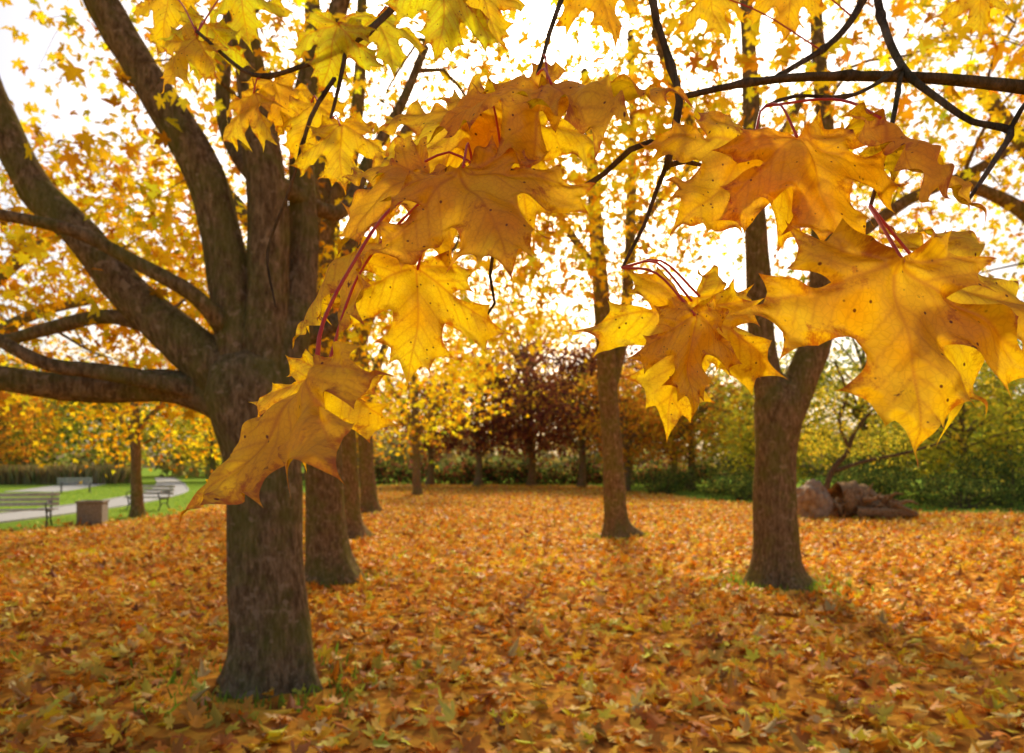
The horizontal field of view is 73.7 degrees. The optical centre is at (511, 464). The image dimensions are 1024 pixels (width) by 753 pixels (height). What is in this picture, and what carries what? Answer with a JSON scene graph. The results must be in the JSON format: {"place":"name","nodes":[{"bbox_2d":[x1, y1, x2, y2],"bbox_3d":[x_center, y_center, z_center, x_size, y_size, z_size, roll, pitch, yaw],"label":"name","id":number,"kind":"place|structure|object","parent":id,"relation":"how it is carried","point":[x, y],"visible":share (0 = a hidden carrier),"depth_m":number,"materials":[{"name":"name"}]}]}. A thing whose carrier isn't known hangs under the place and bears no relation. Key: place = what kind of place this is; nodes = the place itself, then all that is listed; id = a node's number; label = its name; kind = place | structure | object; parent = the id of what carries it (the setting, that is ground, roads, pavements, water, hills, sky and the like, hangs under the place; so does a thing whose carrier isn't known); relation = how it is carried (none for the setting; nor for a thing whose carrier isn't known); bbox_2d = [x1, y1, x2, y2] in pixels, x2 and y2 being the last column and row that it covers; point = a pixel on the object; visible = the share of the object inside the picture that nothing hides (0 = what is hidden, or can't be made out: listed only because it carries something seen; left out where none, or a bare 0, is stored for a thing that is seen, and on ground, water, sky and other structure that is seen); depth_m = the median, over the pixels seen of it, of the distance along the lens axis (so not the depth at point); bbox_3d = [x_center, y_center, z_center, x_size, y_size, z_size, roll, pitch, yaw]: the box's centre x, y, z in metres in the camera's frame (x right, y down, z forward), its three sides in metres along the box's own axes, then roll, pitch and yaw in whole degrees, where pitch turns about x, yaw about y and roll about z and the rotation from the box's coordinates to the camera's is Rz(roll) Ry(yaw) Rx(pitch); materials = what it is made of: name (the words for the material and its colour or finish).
{"place":"outdoors","nodes":[
{"label":"outdoors","id":0,"kind":"place"},
{"bbox_2d":[0,468,1023,752],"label":"ground","id":1,"kind":"structure","parent":0,"point":[488,740],"depth_m":5.78,"materials":[{"name":"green plant"}]},
{"bbox_2d":[0,492,59,526],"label":"park bench","id":2,"kind":"object","parent":1,"relation":"on","point":[50,500],"visible":0.99,"depth_m":17.66,"materials":[{"name":"grey wood"}]},
{"bbox_2d":[0,343,79,465],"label":"linden tree","id":3,"kind":"object","parent":1,"relation":"on","point":[18,423],"visible":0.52,"depth_m":58.81,"materials":[{"name":"yellow plant"}]},
{"bbox_2d":[4,359,85,462],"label":"linden tree","id":4,"kind":"object","parent":1,"relation":"on","point":[35,424],"visible":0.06,"depth_m":80.74,"materials":[{"name":"yellow plant"}]},
{"bbox_2d":[0,351,99,466],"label":"linden tree","id":5,"kind":"object","parent":1,"relation":"on","point":[23,462],"visible":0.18,"depth_m":70.83,"materials":[{"name":"yellow plant"}]},
{"bbox_2d":[4,483,106,491],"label":"footpath","id":6,"kind":"structure","parent":1,"relation":"on","point":[55,488],"depth_m":45.29,"materials":[{"name":"concrete"}]},
{"bbox_2d":[0,462,130,484],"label":"reed grass","id":7,"kind":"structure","parent":1,"relation":"on","point":[23,475],"depth_m":55.84,"materials":[{"name":"plant"}]},
{"bbox_2d":[57,477,92,493],"bbox_3d":[-24.625,1.159,38.529,1.700,0.913,0.638,0,0,-40],"label":"park bench","id":8,"kind":"object","parent":1,"relation":"on","point":[60,482],"visible":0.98,"depth_m":38.53,"materials":[{"name":"grey wood"}]},
{"bbox_2d":[75,500,109,524],"bbox_3d":[-11.300,1.281,18.400,0.660,0.638,0.660,0,0,-17],"label":"concrete litter bin","id":9,"kind":"object","parent":1,"relation":"on","point":[95,512],"visible":0.91,"depth_m":18.14,"materials":[{"name":"grey concrete"}]},
{"bbox_2d":[0,477,188,522],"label":"footpath","id":10,"kind":"structure","parent":1,"relation":"on","point":[181,487],"depth_m":26.03,"materials":[{"name":"concrete"}]},
{"bbox_2d":[1,276,220,516],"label":"maple tree","id":11,"kind":"object","parent":1,"relation":"on","point":[137,506],"visible":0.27,"depth_m":20.93,"materials":[{"name":"yellow plant"}]},
{"bbox_2d":[41,367,185,468],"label":"linden tree","id":12,"kind":"object","parent":1,"relation":"on","point":[111,437],"visible":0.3,"depth_m":61.23,"materials":[{"name":"yellow plant"}]},
{"bbox_2d":[0,109,244,483],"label":"maple tree","id":13,"kind":"object","parent":1,"relation":"on","point":[17,267],"visible":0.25,"depth_m":14.16,"materials":[{"name":"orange plant"}]},
{"bbox_2d":[123,485,174,510],"bbox_3d":[-12.890,1.159,24.237,1.700,0.913,0.638,0,0,15],"label":"park bench","id":14,"kind":"object","parent":1,"relation":"on","point":[168,492],"visible":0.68,"depth_m":24.30,"materials":[{"name":"grey wood"}]},
{"bbox_2d":[145,405,221,478],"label":"linden tree","id":15,"kind":"object","parent":1,"relation":"on","point":[210,459],"visible":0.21,"depth_m":65.39,"materials":[{"name":"yellow plant"}]},
{"bbox_2d":[24,11,570,539],"bbox_3d":[-4.221,-4.091,15.272,10.970,11.607,8.703,0,0,0],"label":"maple tree","id":16,"kind":"object","parent":1,"relation":"on","point":[356,527],"visible":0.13,"depth_m":14.75,"materials":[{"name":"yellow plant"}]},
{"bbox_2d":[0,0,659,586],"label":"maple tree","id":17,"kind":"object","parent":1,"relation":"on","point":[330,558],"visible":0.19,"depth_m":9.35,"materials":[{"name":"yellow plant"}]},
{"bbox_2d":[137,205,561,512],"bbox_3d":[-5.399,-4.273,22.979,13.313,11.923,9.591,0,0,26],"label":"maple tree","id":18,"kind":"object","parent":1,"relation":"on","point":[369,501],"visible":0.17,"depth_m":22.79,"materials":[{"name":"yellow plant"}]},
{"bbox_2d":[356,380,406,466],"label":"linden tree","id":19,"kind":"object","parent":1,"relation":"on","point":[375,450],"visible":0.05,"depth_m":63.05,"materials":[{"name":"yellow plant"}]},
{"bbox_2d":[358,457,410,483],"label":"shrub","id":20,"kind":"object","parent":1,"relation":"on","point":[380,467],"visible":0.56,"depth_m":56.76,"materials":[{"name":"green plant"}]},
{"bbox_2d":[386,459,455,483],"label":"shrub","id":21,"kind":"object","parent":1,"relation":"on","point":[407,472],"visible":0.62,"depth_m":56.40,"materials":[{"name":"green plant"}]},
{"bbox_2d":[379,369,483,484],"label":"maple tree","id":22,"kind":"object","parent":1,"relation":"on","point":[430,479],"visible":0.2,"depth_m":53.75,"materials":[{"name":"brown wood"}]},
{"bbox_2d":[350,290,516,494],"bbox_3d":[-5.137,-4.557,36.342,10.391,12.439,10.114,0,0,-29],"label":"maple tree","id":23,"kind":"object","parent":1,"relation":"on","point":[419,429],"visible":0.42,"depth_m":35.84,"materials":[{"name":"yellow plant"}]},
{"bbox_2d":[0,0,874,698],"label":"maple tree","id":24,"kind":"object","parent":1,"relation":"on","point":[232,364],"visible":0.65,"depth_m":4.90,"materials":[{"name":"yellow plant"}]},
{"bbox_2d":[436,456,492,484],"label":"shrub","id":25,"kind":"object","parent":1,"relation":"on","point":[465,476],"visible":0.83,"depth_m":56.09,"materials":[{"name":"green plant"}]},
{"bbox_2d":[418,341,537,485],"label":"copper beech","id":26,"kind":"object","parent":1,"relation":"on","point":[480,444],"visible":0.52,"depth_m":49.36,"materials":[{"name":"yellow plant"}]},
{"bbox_2d":[469,457,526,483],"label":"shrub","id":27,"kind":"object","parent":1,"relation":"on","point":[496,478],"visible":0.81,"depth_m":56.88,"materials":[{"name":"green plant"}]},
{"bbox_2d":[0,539,1023,752],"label":"fallen leaves","id":28,"kind":"object","parent":1,"relation":"on","point":[20,684],"visible":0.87,"depth_m":5.89,"materials":[{"name":"orange plant"}]},
{"bbox_2d":[0,483,1023,550],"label":"fallen leaves","id":29,"kind":"object","parent":1,"relation":"on","point":[1011,521],"visible":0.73,"depth_m":17.49,"materials":[{"name":"orange plant"}]},
{"bbox_2d":[0,351,1023,479],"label":"distant trees","id":30,"kind":"object","parent":1,"relation":"on","point":[444,462],"visible":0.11,"depth_m":91.78,"materials":[{"name":"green plant"}]},
{"bbox_2d":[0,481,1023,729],"bbox_3d":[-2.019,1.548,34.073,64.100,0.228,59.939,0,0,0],"label":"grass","id":31,"kind":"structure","parent":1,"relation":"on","point":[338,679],"depth_m":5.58,"materials":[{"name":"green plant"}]},
{"bbox_2d":[438,293,595,466],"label":"maple tree","id":32,"kind":"object","parent":1,"relation":"on","point":[570,330],"visible":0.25,"depth_m":68.49,"materials":[{"name":"yellow plant"}]},
{"bbox_2d":[480,335,591,485],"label":"copper beech","id":33,"kind":"object","parent":1,"relation":"on","point":[532,452],"visible":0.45,"depth_m":52.18,"materials":[{"name":"brown plant"}]},
{"bbox_2d":[499,457,573,483],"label":"shrub","id":34,"kind":"object","parent":1,"relation":"on","point":[540,478],"visible":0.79,"depth_m":56.06,"materials":[{"name":"green plant"}]},
{"bbox_2d":[338,0,788,539],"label":"maple tree","id":35,"kind":"object","parent":1,"relation":"on","point":[616,522],"visible":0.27,"depth_m":15.02,"materials":[{"name":"yellow plant"}]},
{"bbox_2d":[548,455,602,483],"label":"shrub","id":36,"kind":"object","parent":1,"relation":"on","point":[593,478],"visible":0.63,"depth_m":57.15,"materials":[{"name":"green plant"}]},
{"bbox_2d":[518,336,647,486],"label":"copper beech","id":37,"kind":"object","parent":1,"relation":"on","point":[590,364],"visible":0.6,"depth_m":48.28,"materials":[{"name":"brown plant"}]},
{"bbox_2d":[589,461,642,481],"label":"shrub","id":38,"kind":"object","parent":1,"relation":"on","point":[602,471],"visible":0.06,"depth_m":58.28,"materials":[{"name":"green plant"}]},
{"bbox_2d":[566,345,675,485],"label":"copper beech","id":39,"kind":"object","parent":1,"relation":"on","point":[628,361],"visible":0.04,"depth_m":52.75,"materials":[{"name":"brown plant"}]},
{"bbox_2d":[558,353,692,491],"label":"maple tree","id":40,"kind":"object","parent":1,"relation":"on","point":[629,441],"visible":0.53,"depth_m":41.60,"materials":[{"name":"brown plant"}]},
{"bbox_2d":[633,458,686,483],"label":"shrub","id":41,"kind":"object","parent":1,"relation":"on","point":[656,466],"visible":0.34,"depth_m":57.19,"materials":[{"name":"green plant"}]},
{"bbox_2d":[627,464,702,493],"bbox_3d":[8.265,0.829,37.080,4.111,1.703,3.898,0,0,0],"label":"shrub","id":42,"kind":"object","parent":1,"relation":"on","point":[668,485],"visible":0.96,"depth_m":36.76,"materials":[{"name":"green plant"}]},
{"bbox_2d":[632,375,726,482],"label":"copper beech","id":43,"kind":"object","parent":1,"relation":"on","point":[674,467],"visible":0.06,"depth_m":54.31,"materials":[{"name":"plant"}]},
{"bbox_2d":[621,363,753,489],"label":"maple tree","id":44,"kind":"object","parent":1,"relation":"on","point":[687,437],"visible":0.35,"depth_m":43.28,"materials":[{"name":"brown plant"}]},
{"bbox_2d":[667,462,720,483],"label":"shrub","id":45,"kind":"object","parent":1,"relation":"on","point":[699,477],"visible":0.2,"depth_m":57.93,"materials":[{"name":"green plant"}]},
{"bbox_2d":[397,0,1023,594],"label":"maple tree","id":46,"kind":"object","parent":1,"relation":"on","point":[781,406],"visible":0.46,"depth_m":8.98,"materials":[{"name":"yellow plant"}]},
{"bbox_2d":[676,452,753,493],"bbox_3d":[11.983,0.522,37.803,5.195,2.456,4.735,0,0,0],"label":"shrub","id":47,"kind":"object","parent":1,"relation":"on","point":[706,470],"visible":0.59,"depth_m":37.68,"materials":[{"name":"green plant"}]},
{"bbox_2d":[691,466,752,499],"bbox_3d":[10.579,0.883,31.079,4.812,1.645,3.975,0,0,0],"label":"shrub","id":48,"kind":"object","parent":1,"relation":"on","point":[737,491],"visible":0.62,"depth_m":30.85,"materials":[{"name":"green plant"}]},
{"bbox_2d":[678,323,833,486],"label":"linden tree","id":49,"kind":"object","parent":1,"relation":"on","point":[748,422],"visible":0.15,"depth_m":45.31,"materials":[{"name":"yellow plant"}]},
{"bbox_2d":[696,340,872,485],"bbox_3d":[14.516,-2.620,36.401,8.222,8.595,8.902,0,0,-40],"label":"linden tree","id":50,"kind":"object","parent":1,"relation":"on","point":[743,443],"visible":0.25,"depth_m":35.61,"materials":[{"name":"plant"}]},
{"bbox_2d":[797,479,834,519],"bbox_3d":[8.982,1.176,20.384,1.159,1.523,0.954,0,0,-27],"label":"boulder","id":51,"kind":"object","parent":1,"relation":"on","point":[813,496],"visible":0.74,"depth_m":20.07,"materials":[{"name":"grey stone"}]},
{"bbox_2d":[799,452,915,494],"bbox_3d":[15.060,0.437,30.071,5.074,2.486,4.797,0,0,0],"label":"shrub","id":52,"kind":"object","parent":1,"relation":"on","point":[849,462],"visible":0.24,"depth_m":29.58,"materials":[{"name":"green plant"}]},
{"bbox_2d":[827,480,918,518],"bbox_3d":[10.609,1.099,20.608,3.290,1.262,1.558,0,0,10],"label":"uprooted tree stump","id":53,"kind":"object","parent":1,"relation":"on","point":[853,497],"visible":0.88,"depth_m":20.28,"materials":[{"name":"brown wood"}]},
{"bbox_2d":[815,458,930,500],"bbox_3d":[13.578,0.591,25.761,3.960,2.180,3.548,0,0,-37],"label":"shrub","id":54,"kind":"object","parent":1,"relation":"on","point":[877,483],"visible":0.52,"depth_m":25.56,"materials":[{"name":"green plant"}]},
{"bbox_2d":[726,0,1023,301],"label":"maple tree","id":55,"kind":"object","parent":1,"relation":"on","point":[1008,202],"visible":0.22,"depth_m":9.42,"materials":[{"name":"yellow plant"}]},
{"bbox_2d":[797,354,967,489],"bbox_3d":[12.049,-1.129,23.326,6.725,5.604,4.566,0,0,0],"label":"hawthorn tree","id":56,"kind":"object","parent":1,"relation":"on","point":[850,442],"visible":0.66,"depth_m":22.97,"materials":[{"name":"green plant"}]},
{"bbox_2d":[823,430,949,496],"bbox_3d":[17.990,-0.036,32.819,6.434,3.433,5.644,0,0,0],"label":"shrub","id":57,"kind":"object","parent":1,"relation":"on","point":[887,462],"visible":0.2,"depth_m":32.49,"materials":[{"name":"green plant"}]},
{"bbox_2d":[779,336,994,491],"bbox_3d":[19.548,-3.760,37.020,12.194,10.873,10.052,0,0,0],"label":"linden tree","id":58,"kind":"object","parent":1,"relation":"on","point":[862,357],"visible":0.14,"depth_m":36.84,"materials":[{"name":"plant"}]},
{"bbox_2d":[830,341,1023,492],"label":"linden tree","id":59,"kind":"object","parent":1,"relation":"on","point":[954,422],"visible":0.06,"depth_m":37.80,"materials":[{"name":"plant"}]},
{"bbox_2d":[848,340,1023,499],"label":"linden tree","id":60,"kind":"object","parent":1,"relation":"on","point":[961,438],"visible":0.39,"depth_m":30.31,"materials":[{"name":"plant"}]},
{"bbox_2d":[894,463,1023,510],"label":"shrub","id":61,"kind":"object","parent":1,"relation":"on","point":[931,501],"visible":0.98,"depth_m":24.86,"materials":[{"name":"green plant"}]},
{"bbox_2d":[926,346,1023,484],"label":"linden tree","id":62,"kind":"object","parent":1,"relation":"on","point":[983,430],"visible":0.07,"depth_m":39.49,"materials":[{"name":"plant"}]},
{"bbox_2d":[931,444,1023,505],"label":"shrub","id":63,"kind":"object","parent":1,"relation":"on","point":[997,468],"visible":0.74,"depth_m":26.91,"materials":[{"name":"green plant"}]},
{"bbox_2d":[946,436,1023,501],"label":"shrub","id":64,"kind":"object","parent":1,"relation":"on","point":[1019,489],"visible":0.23,"depth_m":29.99,"materials":[{"name":"green plant"}]},
{"bbox_2d":[958,339,1023,452],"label":"linden tree","id":65,"kind":"object","parent":1,"relation":"on","point":[1000,421],"visible":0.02,"depth_m":44.51,"materials":[{"name":"plant"}]},
{"bbox_2d":[0,0,1023,467],"label":"sky","id":66,"kind":"structure","parent":0,"point":[40,37],"materials":[{"name":"white"}]},
{"bbox_2d":[132,0,1023,523],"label":"maple branch","id":67,"kind":"object","parent":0,"point":[932,324],"visible":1,"depth_m":0.62,"materials":[{"name":"yellow plant"}]}
]}

